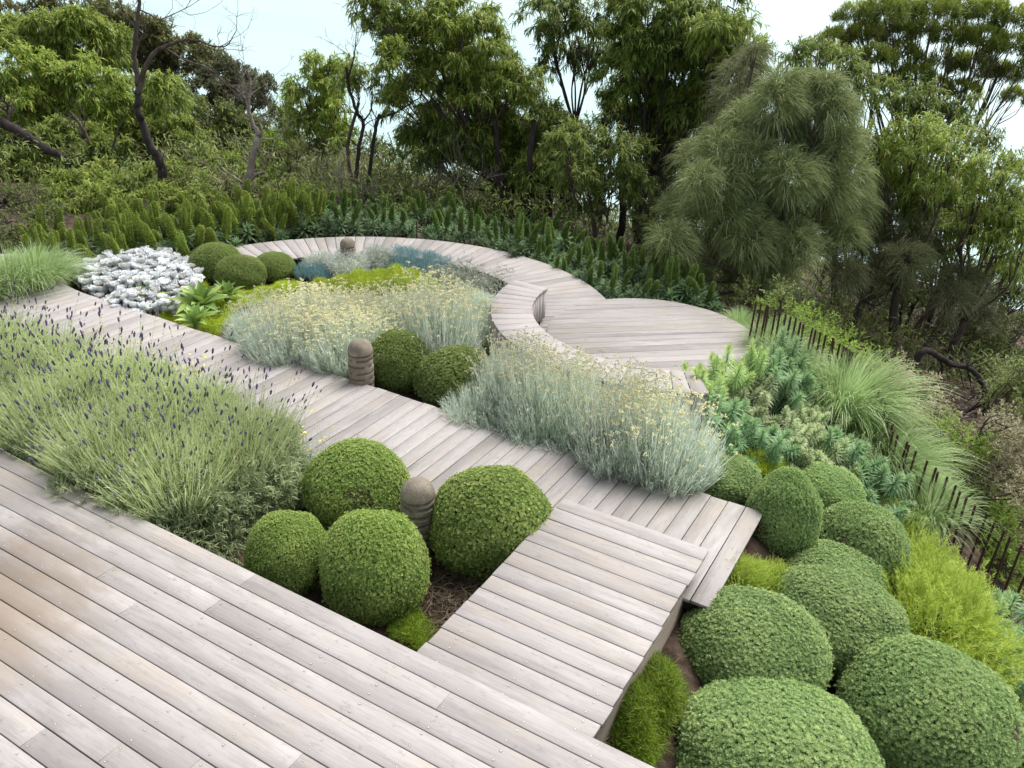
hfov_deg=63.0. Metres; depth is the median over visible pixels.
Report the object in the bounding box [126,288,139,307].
white succulent
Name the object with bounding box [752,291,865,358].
bright shrub
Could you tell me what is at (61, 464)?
lavender bush
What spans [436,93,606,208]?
wattle tree
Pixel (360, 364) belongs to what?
stone bollard
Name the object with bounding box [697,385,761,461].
spurge bush
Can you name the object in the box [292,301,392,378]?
curry plant
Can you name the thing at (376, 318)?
curry plant
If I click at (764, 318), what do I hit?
fence rod
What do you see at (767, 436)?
spurge bush
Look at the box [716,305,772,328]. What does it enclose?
grass tussock
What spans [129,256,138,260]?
white succulent
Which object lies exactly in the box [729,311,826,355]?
grass tussock
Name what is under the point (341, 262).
cushion bush
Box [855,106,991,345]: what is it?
wattle tree
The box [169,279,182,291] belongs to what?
white succulent
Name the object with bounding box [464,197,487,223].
echium bush
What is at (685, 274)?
echium bush
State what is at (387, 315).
curry plant
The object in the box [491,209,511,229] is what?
echium bush
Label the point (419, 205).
echium bush
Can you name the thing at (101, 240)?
echium bush
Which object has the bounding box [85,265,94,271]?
white succulent
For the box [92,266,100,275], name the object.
white succulent
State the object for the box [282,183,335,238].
echium bush
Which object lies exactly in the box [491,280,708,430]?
curved bench
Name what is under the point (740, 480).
ball shrub
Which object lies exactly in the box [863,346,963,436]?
dry shrub
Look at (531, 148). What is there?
tree trunk
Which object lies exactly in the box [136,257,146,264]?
white succulent
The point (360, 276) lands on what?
moss mound
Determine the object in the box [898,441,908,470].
fence rod
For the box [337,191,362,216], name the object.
echium bush
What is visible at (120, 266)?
white succulent
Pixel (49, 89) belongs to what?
wattle tree
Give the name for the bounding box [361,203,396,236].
echium bush
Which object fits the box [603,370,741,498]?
curry plant
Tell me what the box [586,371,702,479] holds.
curry plant
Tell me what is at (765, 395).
spurge bush
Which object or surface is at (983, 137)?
wattle tree
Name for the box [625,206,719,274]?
scrub tree
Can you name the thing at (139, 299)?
white succulent
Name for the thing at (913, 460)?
fence rod
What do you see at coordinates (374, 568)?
ball shrub
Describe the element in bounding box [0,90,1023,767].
ground
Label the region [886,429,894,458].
fence rod
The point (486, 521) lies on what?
ball shrub
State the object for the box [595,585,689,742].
retaining wall
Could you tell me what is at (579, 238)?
echium bush
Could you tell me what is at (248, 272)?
ball shrub
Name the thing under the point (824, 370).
grass tussock
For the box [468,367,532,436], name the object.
curry plant
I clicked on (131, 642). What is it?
deck floor
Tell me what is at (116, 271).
white succulent
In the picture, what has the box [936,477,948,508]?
fence rod
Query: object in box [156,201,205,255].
echium bush
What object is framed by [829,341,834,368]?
fence rod
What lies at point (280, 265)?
ball shrub
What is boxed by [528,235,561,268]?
echium bush
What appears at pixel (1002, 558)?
fence rod
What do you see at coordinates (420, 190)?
scrub tree
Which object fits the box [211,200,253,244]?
echium bush
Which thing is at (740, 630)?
ball shrub
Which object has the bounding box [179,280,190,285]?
white succulent
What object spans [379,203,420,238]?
echium bush
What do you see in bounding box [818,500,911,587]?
ball shrub
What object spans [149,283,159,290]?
white succulent
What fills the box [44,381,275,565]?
lavender bush
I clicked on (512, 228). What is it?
echium bush
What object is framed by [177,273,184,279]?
white succulent
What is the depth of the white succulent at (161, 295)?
10.40 m
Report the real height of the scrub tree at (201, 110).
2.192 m
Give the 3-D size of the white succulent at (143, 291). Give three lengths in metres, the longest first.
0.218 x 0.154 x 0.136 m
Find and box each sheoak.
[637,58,890,317]
[695,35,778,306]
[810,186,955,332]
[918,255,1006,374]
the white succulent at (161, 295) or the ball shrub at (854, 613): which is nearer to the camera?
the ball shrub at (854, 613)
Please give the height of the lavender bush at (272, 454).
1.212 m
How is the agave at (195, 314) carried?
on the ground
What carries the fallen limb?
on the ground
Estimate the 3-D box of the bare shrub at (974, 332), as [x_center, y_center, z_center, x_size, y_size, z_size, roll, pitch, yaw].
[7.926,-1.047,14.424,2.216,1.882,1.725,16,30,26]
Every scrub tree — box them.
[0,0,114,108]
[0,174,72,252]
[91,0,233,92]
[167,86,308,154]
[187,51,279,118]
[220,128,304,185]
[273,135,350,199]
[351,128,429,195]
[356,162,482,223]
[445,157,597,220]
[625,101,704,244]
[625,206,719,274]
[821,220,997,320]
[931,275,1023,377]
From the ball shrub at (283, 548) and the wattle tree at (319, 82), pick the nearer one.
the ball shrub at (283, 548)
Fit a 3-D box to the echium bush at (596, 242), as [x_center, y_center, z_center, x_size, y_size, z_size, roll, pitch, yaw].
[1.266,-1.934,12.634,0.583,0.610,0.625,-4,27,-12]
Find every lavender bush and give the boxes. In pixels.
[0,280,61,353]
[0,292,120,389]
[0,313,50,426]
[0,320,123,484]
[0,350,203,529]
[2,297,207,447]
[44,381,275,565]
[67,326,254,496]
[135,353,321,548]
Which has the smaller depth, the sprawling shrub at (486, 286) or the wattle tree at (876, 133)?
the sprawling shrub at (486, 286)
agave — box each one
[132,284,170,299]
[168,280,232,316]
[173,303,218,330]
[213,280,244,305]
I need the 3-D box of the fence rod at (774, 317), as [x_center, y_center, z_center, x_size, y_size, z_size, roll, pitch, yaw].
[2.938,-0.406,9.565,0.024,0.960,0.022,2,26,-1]
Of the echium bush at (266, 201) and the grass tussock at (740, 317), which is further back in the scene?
the echium bush at (266, 201)
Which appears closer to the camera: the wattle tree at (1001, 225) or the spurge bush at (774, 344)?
the spurge bush at (774, 344)
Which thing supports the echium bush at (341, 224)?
on the ground
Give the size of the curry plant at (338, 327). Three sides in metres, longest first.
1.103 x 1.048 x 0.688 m
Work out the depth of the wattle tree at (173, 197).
15.05 m
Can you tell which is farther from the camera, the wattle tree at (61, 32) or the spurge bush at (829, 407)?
the wattle tree at (61, 32)
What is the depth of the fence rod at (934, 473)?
7.95 m
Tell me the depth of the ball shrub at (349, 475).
6.51 m
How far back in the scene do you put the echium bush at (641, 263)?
11.97 m
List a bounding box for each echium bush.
[17,204,77,252]
[18,223,71,258]
[42,228,91,262]
[62,212,99,262]
[75,216,125,279]
[90,193,138,249]
[100,209,139,250]
[114,211,169,250]
[117,186,178,233]
[138,205,174,249]
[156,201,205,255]
[160,194,221,252]
[175,201,204,236]
[188,191,227,223]
[193,205,242,246]
[211,193,272,245]
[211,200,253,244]
[222,179,262,227]
[240,185,287,244]
[250,203,292,242]
[271,177,321,239]
[271,182,299,226]
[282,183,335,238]
[310,188,345,231]
[311,181,337,217]
[320,188,366,236]
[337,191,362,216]
[345,185,372,227]
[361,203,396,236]
[365,185,391,211]
[375,195,400,224]
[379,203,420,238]
[400,190,422,217]
[407,190,439,228]
[418,207,465,242]
[425,186,458,222]
[436,192,468,232]
[446,208,489,246]
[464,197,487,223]
[465,205,499,236]
[479,216,508,250]
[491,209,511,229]
[496,213,543,258]
[498,212,522,244]
[508,206,545,244]
[523,213,546,255]
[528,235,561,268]
[529,217,580,263]
[545,210,570,239]
[548,247,576,274]
[558,224,587,263]
[560,236,594,273]
[572,253,606,293]
[575,237,606,264]
[582,234,623,284]
[595,263,638,298]
[597,236,640,284]
[616,249,644,294]
[624,264,667,300]
[628,244,661,286]
[635,247,678,295]
[650,255,703,306]
[676,259,709,296]
[679,273,726,314]
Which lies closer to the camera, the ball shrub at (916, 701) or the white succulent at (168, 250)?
the ball shrub at (916, 701)
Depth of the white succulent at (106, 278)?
10.66 m
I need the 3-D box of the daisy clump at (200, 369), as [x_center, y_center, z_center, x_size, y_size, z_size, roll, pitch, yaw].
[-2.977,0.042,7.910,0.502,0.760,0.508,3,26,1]
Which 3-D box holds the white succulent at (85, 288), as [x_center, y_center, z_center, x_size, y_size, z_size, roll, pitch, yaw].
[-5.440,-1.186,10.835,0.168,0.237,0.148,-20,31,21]
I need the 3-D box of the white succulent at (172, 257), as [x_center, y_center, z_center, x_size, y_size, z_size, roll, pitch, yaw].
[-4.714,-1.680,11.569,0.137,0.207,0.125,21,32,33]
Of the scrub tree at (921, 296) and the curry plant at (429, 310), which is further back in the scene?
the scrub tree at (921, 296)
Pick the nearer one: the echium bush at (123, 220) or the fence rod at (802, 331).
the fence rod at (802, 331)
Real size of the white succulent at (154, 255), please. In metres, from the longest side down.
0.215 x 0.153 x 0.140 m
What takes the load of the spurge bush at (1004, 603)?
on the ground
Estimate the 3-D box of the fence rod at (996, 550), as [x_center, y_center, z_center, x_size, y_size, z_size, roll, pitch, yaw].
[4.517,1.772,7.932,0.022,0.960,0.024,2,28,-2]
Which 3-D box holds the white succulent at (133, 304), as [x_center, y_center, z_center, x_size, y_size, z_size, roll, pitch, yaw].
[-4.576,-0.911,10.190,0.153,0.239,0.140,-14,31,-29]
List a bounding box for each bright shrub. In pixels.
[730,272,800,317]
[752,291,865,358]
[821,329,897,395]
[916,404,1002,510]
[935,398,1023,519]
[957,350,1023,432]
[959,485,1023,598]
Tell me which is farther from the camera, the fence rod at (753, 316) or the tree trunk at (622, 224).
the tree trunk at (622, 224)
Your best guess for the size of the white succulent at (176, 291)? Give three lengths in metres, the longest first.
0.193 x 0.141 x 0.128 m
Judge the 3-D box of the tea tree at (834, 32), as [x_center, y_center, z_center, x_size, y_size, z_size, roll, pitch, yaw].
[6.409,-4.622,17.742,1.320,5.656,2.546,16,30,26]
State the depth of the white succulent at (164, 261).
11.13 m
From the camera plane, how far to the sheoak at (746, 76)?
13.04 m
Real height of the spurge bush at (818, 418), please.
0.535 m
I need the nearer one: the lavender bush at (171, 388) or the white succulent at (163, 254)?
the lavender bush at (171, 388)
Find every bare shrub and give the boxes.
[802,258,915,295]
[839,283,906,311]
[848,251,973,334]
[873,281,1012,341]
[902,294,1023,361]
[921,292,1023,341]
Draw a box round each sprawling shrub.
[406,251,509,293]
[435,261,513,295]
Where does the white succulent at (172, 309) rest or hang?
on the ground
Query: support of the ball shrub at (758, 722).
on the ground
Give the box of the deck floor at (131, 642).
[0,451,653,767]
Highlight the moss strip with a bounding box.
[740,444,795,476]
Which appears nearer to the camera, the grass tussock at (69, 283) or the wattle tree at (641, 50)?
the grass tussock at (69, 283)
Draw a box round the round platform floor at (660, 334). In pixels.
[547,298,757,379]
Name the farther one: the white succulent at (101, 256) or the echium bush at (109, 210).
the echium bush at (109, 210)
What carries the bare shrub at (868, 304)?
on the ground
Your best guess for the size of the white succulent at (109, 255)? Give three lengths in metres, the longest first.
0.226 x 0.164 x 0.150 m
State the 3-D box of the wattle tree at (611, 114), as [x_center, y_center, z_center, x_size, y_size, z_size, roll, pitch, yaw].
[3.520,-4.882,19.265,3.567,3.786,2.382,16,30,26]
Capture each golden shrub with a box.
[719,546,774,589]
[743,556,791,592]
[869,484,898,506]
[875,494,936,555]
[880,546,1023,707]
[888,525,998,611]
[906,592,1023,696]
[1016,692,1023,767]
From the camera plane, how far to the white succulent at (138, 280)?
10.48 m
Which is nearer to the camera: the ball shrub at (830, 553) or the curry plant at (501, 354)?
the ball shrub at (830, 553)
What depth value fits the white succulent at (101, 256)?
11.36 m
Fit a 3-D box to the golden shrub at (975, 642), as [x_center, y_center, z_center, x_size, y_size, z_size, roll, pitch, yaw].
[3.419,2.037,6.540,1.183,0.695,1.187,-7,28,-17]
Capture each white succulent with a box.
[72,264,80,274]
[72,275,79,288]
[78,277,86,293]
[82,277,92,284]
[82,283,92,294]
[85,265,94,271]
[87,258,99,262]
[87,285,97,296]
[88,271,99,276]
[91,275,100,284]
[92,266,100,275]
[93,280,103,285]
[94,292,104,298]
[96,286,108,296]
[97,254,105,261]
[98,266,107,272]
[100,275,114,292]
[101,249,113,265]
[102,271,111,288]
[103,258,112,267]
[103,281,114,291]
[104,252,115,257]
[109,259,120,268]
[109,297,120,303]
[110,269,120,276]
[110,280,122,289]
[111,273,120,279]
[111,289,122,301]
[118,262,127,270]
[119,254,131,262]
[119,274,132,287]
[119,293,128,303]
[121,263,131,270]
[123,298,132,306]
[126,270,136,283]
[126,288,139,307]
[127,279,135,287]
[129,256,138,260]
[129,301,138,307]
[131,262,140,269]
[134,252,144,257]
[134,277,144,285]
[135,246,147,255]
[135,295,145,303]
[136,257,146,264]
[136,271,148,284]
[137,302,151,312]
[139,265,149,270]
[139,288,149,299]
[140,274,152,279]
[142,280,152,287]
[142,300,151,314]
[145,248,155,255]
[146,290,156,302]
[147,260,156,268]
[148,252,159,261]
[148,279,160,291]
[149,271,160,279]
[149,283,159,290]
[150,262,159,267]
[150,303,159,315]
[152,299,162,310]
[154,265,165,272]
[156,293,167,298]
[157,252,166,257]
[158,258,169,268]
[158,298,170,313]
[159,277,168,291]
[161,247,172,253]
[161,271,171,279]
[163,286,173,294]
[165,304,176,314]
[167,263,177,272]
[168,284,178,295]
[169,255,175,261]
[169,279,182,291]
[169,295,178,308]
[170,270,178,281]
[170,288,180,296]
[172,252,181,259]
[173,260,182,271]
[176,263,188,279]
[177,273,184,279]
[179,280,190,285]
[181,268,192,276]
[187,263,196,269]
[190,278,202,282]
[192,272,204,278]
[193,267,203,273]
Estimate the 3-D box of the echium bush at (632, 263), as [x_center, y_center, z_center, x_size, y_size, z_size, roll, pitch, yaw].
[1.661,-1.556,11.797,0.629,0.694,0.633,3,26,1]
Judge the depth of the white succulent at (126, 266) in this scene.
10.88 m
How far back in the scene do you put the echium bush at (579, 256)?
12.35 m
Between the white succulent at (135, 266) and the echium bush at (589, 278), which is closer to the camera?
the white succulent at (135, 266)
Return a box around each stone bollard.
[340,237,355,257]
[348,338,373,386]
[400,477,434,558]
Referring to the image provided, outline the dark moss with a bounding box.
[386,607,438,651]
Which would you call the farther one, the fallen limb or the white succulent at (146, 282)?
the fallen limb
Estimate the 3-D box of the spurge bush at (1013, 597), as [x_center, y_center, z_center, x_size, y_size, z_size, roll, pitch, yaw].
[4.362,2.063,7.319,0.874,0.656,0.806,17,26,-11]
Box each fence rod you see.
[748,301,756,341]
[754,303,761,340]
[760,305,767,338]
[762,306,769,345]
[769,309,776,344]
[774,312,780,341]
[785,316,791,342]
[790,318,796,350]
[795,322,801,353]
[798,324,804,354]
[807,328,813,349]
[811,329,816,347]
[814,332,821,365]
[818,335,826,369]
[828,338,834,358]
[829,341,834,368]
[833,343,840,367]
[839,346,844,365]
[882,416,890,440]
[883,423,893,456]
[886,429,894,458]
[890,435,898,464]
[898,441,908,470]
[898,444,909,482]
[902,451,916,493]
[914,460,928,500]
[923,467,936,504]
[928,471,938,507]
[935,485,956,544]
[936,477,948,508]
[941,491,960,549]
[949,496,967,554]
[958,505,976,560]
[963,513,987,574]
[974,522,995,574]
[983,530,1005,583]
[991,536,1011,589]
[1003,544,1022,592]
[1007,576,1023,617]
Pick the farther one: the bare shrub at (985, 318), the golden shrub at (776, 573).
the bare shrub at (985, 318)
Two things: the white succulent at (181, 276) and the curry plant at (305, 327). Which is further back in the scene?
the white succulent at (181, 276)
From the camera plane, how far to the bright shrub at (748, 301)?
11.08 m
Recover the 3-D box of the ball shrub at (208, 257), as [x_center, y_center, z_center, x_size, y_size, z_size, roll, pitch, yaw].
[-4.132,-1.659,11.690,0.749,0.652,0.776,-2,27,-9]
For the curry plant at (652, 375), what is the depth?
7.54 m
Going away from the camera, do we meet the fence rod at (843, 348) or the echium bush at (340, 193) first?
the fence rod at (843, 348)
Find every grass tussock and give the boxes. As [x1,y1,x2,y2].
[0,235,116,299]
[0,240,77,300]
[0,258,35,303]
[43,248,94,287]
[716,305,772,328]
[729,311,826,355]
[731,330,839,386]
[786,347,968,449]
[802,346,874,407]
[814,388,955,473]
[848,418,992,513]
[874,465,1004,555]
[892,456,979,515]
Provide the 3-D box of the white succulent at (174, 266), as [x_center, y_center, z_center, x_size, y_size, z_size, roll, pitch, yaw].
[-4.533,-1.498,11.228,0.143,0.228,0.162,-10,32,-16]
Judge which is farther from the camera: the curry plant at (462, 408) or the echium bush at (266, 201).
the echium bush at (266, 201)
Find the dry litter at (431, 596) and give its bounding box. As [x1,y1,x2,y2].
[420,554,679,744]
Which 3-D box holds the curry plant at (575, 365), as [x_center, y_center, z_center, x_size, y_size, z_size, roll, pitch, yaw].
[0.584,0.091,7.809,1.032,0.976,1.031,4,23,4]
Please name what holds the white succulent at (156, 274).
on the ground
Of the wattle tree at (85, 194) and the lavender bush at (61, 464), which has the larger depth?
the wattle tree at (85, 194)
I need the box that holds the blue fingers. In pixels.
[292,243,462,281]
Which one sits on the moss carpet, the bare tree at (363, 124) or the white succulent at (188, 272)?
the white succulent at (188, 272)
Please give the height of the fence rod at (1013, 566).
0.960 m
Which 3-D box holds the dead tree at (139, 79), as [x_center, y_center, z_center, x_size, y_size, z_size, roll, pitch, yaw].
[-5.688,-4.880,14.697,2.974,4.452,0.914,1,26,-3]
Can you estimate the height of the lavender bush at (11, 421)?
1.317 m
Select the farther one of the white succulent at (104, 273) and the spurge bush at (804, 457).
the white succulent at (104, 273)
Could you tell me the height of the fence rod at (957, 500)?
0.960 m
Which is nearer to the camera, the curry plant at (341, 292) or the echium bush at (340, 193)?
the curry plant at (341, 292)
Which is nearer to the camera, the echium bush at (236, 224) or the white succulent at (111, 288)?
the white succulent at (111, 288)
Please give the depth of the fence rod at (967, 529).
7.89 m
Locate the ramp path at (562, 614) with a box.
[417,499,708,737]
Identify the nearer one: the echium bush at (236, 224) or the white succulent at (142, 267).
the white succulent at (142, 267)
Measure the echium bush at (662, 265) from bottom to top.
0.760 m
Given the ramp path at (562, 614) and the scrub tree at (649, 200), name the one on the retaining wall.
the ramp path at (562, 614)
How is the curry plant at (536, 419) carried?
on the ground
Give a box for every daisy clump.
[174,353,212,387]
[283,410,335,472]
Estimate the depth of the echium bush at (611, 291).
11.28 m
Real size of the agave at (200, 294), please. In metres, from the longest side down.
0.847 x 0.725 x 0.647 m
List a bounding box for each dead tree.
[54,95,132,164]
[108,0,275,201]
[179,11,316,189]
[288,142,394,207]
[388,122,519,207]
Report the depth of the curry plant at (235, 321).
9.52 m
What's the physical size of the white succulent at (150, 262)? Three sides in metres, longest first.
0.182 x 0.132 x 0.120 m
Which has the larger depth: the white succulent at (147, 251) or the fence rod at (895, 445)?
the white succulent at (147, 251)
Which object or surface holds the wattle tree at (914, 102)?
on the ground
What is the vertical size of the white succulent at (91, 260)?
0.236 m
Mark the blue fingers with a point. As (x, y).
(301, 270)
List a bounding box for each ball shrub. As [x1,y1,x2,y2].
[187,242,240,283]
[213,254,267,291]
[243,509,326,595]
[256,251,295,282]
[301,435,410,530]
[318,508,431,629]
[372,328,430,392]
[412,344,494,408]
[427,464,552,582]
[465,336,493,358]
[673,672,884,767]
[676,584,834,690]
[682,448,761,503]
[745,466,823,555]
[771,563,912,682]
[785,538,887,590]
[800,460,866,508]
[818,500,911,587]
[832,632,1023,767]
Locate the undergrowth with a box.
[0,72,1023,398]
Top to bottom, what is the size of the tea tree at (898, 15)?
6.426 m
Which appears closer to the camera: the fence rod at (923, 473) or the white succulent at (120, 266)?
the fence rod at (923, 473)
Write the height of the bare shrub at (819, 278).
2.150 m
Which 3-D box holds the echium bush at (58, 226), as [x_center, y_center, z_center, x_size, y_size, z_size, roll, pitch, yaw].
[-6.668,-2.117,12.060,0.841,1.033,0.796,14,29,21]
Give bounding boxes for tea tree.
[799,23,850,291]
[828,0,1023,304]
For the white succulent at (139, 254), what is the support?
on the ground
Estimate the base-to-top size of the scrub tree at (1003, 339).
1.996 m
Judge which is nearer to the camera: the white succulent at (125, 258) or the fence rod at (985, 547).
the fence rod at (985, 547)
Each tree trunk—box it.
[492,120,505,218]
[525,119,535,219]
[544,120,559,221]
[559,120,574,225]
[616,119,626,243]
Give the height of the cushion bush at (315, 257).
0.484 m
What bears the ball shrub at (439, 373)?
on the ground
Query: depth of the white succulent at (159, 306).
10.31 m
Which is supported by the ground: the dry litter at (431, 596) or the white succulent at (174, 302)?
the dry litter at (431, 596)
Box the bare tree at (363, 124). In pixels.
[315,3,441,199]
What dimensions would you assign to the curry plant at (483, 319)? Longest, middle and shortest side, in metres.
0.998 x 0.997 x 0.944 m
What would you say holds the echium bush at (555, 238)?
on the ground
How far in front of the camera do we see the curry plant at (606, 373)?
7.47 m
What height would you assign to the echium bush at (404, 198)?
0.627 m
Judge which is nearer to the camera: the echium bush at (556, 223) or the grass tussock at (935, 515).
the grass tussock at (935, 515)
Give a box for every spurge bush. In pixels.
[679,360,738,422]
[690,365,742,440]
[691,343,762,412]
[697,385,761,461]
[715,414,803,466]
[722,383,782,427]
[724,337,781,397]
[737,405,828,468]
[738,346,820,410]
[744,325,820,407]
[747,370,816,423]
[788,399,830,455]
[803,394,851,437]
[804,436,883,483]
[812,424,889,494]
[822,431,886,469]
[832,450,899,501]
[849,455,928,530]
[970,589,1008,629]
[974,634,1023,709]
[992,587,1023,659]
[997,618,1023,663]
[1019,709,1023,766]
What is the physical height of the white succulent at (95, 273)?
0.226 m
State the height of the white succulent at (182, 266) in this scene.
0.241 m
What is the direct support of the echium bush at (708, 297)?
on the ground
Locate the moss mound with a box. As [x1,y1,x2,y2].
[300,263,444,302]
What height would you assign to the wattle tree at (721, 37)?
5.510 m
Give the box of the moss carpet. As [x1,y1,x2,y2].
[154,278,303,335]
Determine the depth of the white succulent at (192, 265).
11.36 m
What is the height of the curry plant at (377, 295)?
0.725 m
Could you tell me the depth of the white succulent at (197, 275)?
11.19 m
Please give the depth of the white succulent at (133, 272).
10.63 m
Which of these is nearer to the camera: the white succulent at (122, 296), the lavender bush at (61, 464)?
the lavender bush at (61, 464)
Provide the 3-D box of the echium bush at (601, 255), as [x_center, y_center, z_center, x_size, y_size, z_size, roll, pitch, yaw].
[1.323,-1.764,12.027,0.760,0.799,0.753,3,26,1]
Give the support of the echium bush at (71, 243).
on the ground
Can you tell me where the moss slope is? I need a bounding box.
[605,649,694,767]
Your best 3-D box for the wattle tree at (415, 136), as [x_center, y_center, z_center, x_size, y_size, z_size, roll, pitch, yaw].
[-0.688,-4.697,17.354,4.098,2.926,3.397,3,26,2]
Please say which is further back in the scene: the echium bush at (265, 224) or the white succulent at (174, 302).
the echium bush at (265, 224)
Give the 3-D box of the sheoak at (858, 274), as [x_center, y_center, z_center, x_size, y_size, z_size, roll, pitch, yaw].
[5.838,-1.827,13.343,2.164,2.478,3.380,16,30,26]
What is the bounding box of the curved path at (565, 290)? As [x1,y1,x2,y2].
[235,237,604,331]
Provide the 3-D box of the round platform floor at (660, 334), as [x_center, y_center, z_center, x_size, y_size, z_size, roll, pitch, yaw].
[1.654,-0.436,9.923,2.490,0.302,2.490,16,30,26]
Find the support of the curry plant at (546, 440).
on the ground
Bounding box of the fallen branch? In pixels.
[905,339,1006,420]
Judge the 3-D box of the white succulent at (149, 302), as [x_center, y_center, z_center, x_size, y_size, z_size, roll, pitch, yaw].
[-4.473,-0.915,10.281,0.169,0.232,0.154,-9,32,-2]
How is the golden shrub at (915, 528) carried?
on the ground
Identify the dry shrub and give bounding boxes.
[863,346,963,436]
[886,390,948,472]
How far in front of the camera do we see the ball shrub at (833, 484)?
7.46 m
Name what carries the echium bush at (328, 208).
on the ground
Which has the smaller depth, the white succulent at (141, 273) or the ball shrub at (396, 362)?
the ball shrub at (396, 362)
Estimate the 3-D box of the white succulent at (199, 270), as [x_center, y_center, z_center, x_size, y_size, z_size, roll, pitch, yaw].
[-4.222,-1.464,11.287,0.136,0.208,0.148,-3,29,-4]
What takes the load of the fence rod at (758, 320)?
on the ground
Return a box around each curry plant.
[216,283,308,345]
[227,295,328,366]
[252,296,320,342]
[260,280,336,312]
[265,277,363,336]
[268,300,334,352]
[274,307,345,369]
[282,287,373,342]
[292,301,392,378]
[295,302,379,370]
[300,277,372,315]
[318,285,383,320]
[324,297,407,356]
[328,291,392,335]
[334,277,424,320]
[352,297,423,338]
[369,286,432,324]
[377,261,475,332]
[390,283,493,358]
[393,275,479,347]
[427,271,499,341]
[436,368,502,430]
[461,325,559,398]
[467,331,562,422]
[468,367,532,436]
[493,333,603,439]
[493,393,558,448]
[509,374,563,446]
[520,394,584,456]
[521,338,620,448]
[550,349,659,456]
[566,376,679,484]
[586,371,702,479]
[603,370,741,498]
[606,362,704,428]
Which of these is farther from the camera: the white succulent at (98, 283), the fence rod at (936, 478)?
the white succulent at (98, 283)
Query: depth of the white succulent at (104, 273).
10.80 m
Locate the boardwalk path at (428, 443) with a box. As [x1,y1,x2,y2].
[0,253,763,612]
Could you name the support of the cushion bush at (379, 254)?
on the ground
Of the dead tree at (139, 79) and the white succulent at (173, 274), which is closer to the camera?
the white succulent at (173, 274)
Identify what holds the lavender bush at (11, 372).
on the ground
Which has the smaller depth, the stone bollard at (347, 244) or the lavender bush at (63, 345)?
the lavender bush at (63, 345)
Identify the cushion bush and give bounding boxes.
[302,248,335,267]
[320,245,371,278]
[360,242,401,270]
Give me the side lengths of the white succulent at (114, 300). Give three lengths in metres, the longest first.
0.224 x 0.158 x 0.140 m
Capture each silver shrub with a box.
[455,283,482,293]
[463,288,493,311]
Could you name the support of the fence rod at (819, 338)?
on the ground
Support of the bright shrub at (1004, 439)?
on the ground
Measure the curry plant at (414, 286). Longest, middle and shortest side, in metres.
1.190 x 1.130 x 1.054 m
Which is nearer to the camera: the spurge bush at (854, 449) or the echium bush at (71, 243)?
the spurge bush at (854, 449)
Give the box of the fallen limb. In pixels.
[0,94,86,182]
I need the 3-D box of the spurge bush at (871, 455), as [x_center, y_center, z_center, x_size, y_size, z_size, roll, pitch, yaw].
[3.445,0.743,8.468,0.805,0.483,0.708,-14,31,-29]
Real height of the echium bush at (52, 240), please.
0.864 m
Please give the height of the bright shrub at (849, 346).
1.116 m
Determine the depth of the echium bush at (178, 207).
12.88 m
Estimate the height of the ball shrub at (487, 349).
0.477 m
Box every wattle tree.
[0,3,138,116]
[0,37,145,148]
[0,113,144,185]
[38,154,147,217]
[107,67,229,176]
[122,155,222,217]
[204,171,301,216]
[275,48,364,185]
[330,50,371,196]
[341,0,558,221]
[391,87,572,220]
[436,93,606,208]
[508,0,614,228]
[533,109,661,247]
[580,0,754,256]
[591,93,727,245]
[679,0,778,266]
[773,32,903,314]
[850,127,1023,315]
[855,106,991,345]
[875,74,977,293]
[884,177,1023,343]
[919,144,1023,377]
[921,87,1008,337]
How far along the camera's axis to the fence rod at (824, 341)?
9.21 m
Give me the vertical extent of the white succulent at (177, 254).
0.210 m
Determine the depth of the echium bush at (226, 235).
12.29 m
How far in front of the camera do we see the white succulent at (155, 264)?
10.93 m
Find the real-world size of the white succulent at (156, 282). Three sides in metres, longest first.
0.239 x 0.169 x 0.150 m
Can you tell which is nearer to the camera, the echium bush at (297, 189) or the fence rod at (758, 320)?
the fence rod at (758, 320)
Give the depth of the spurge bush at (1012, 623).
6.66 m
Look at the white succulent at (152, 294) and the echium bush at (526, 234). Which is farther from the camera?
the echium bush at (526, 234)
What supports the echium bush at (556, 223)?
on the ground
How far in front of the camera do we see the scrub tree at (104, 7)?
26.86 m
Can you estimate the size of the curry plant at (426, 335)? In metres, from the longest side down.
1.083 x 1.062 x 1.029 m
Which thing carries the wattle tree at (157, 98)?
on the ground
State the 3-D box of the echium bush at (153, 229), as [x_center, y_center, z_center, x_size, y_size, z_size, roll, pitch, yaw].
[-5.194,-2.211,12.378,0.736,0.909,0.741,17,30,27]
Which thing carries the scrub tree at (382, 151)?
on the ground
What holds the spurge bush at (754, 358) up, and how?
on the ground
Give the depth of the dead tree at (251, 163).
15.20 m
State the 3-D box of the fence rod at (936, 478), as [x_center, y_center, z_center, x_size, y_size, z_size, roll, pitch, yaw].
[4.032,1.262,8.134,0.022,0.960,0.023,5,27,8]
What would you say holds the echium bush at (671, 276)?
on the ground

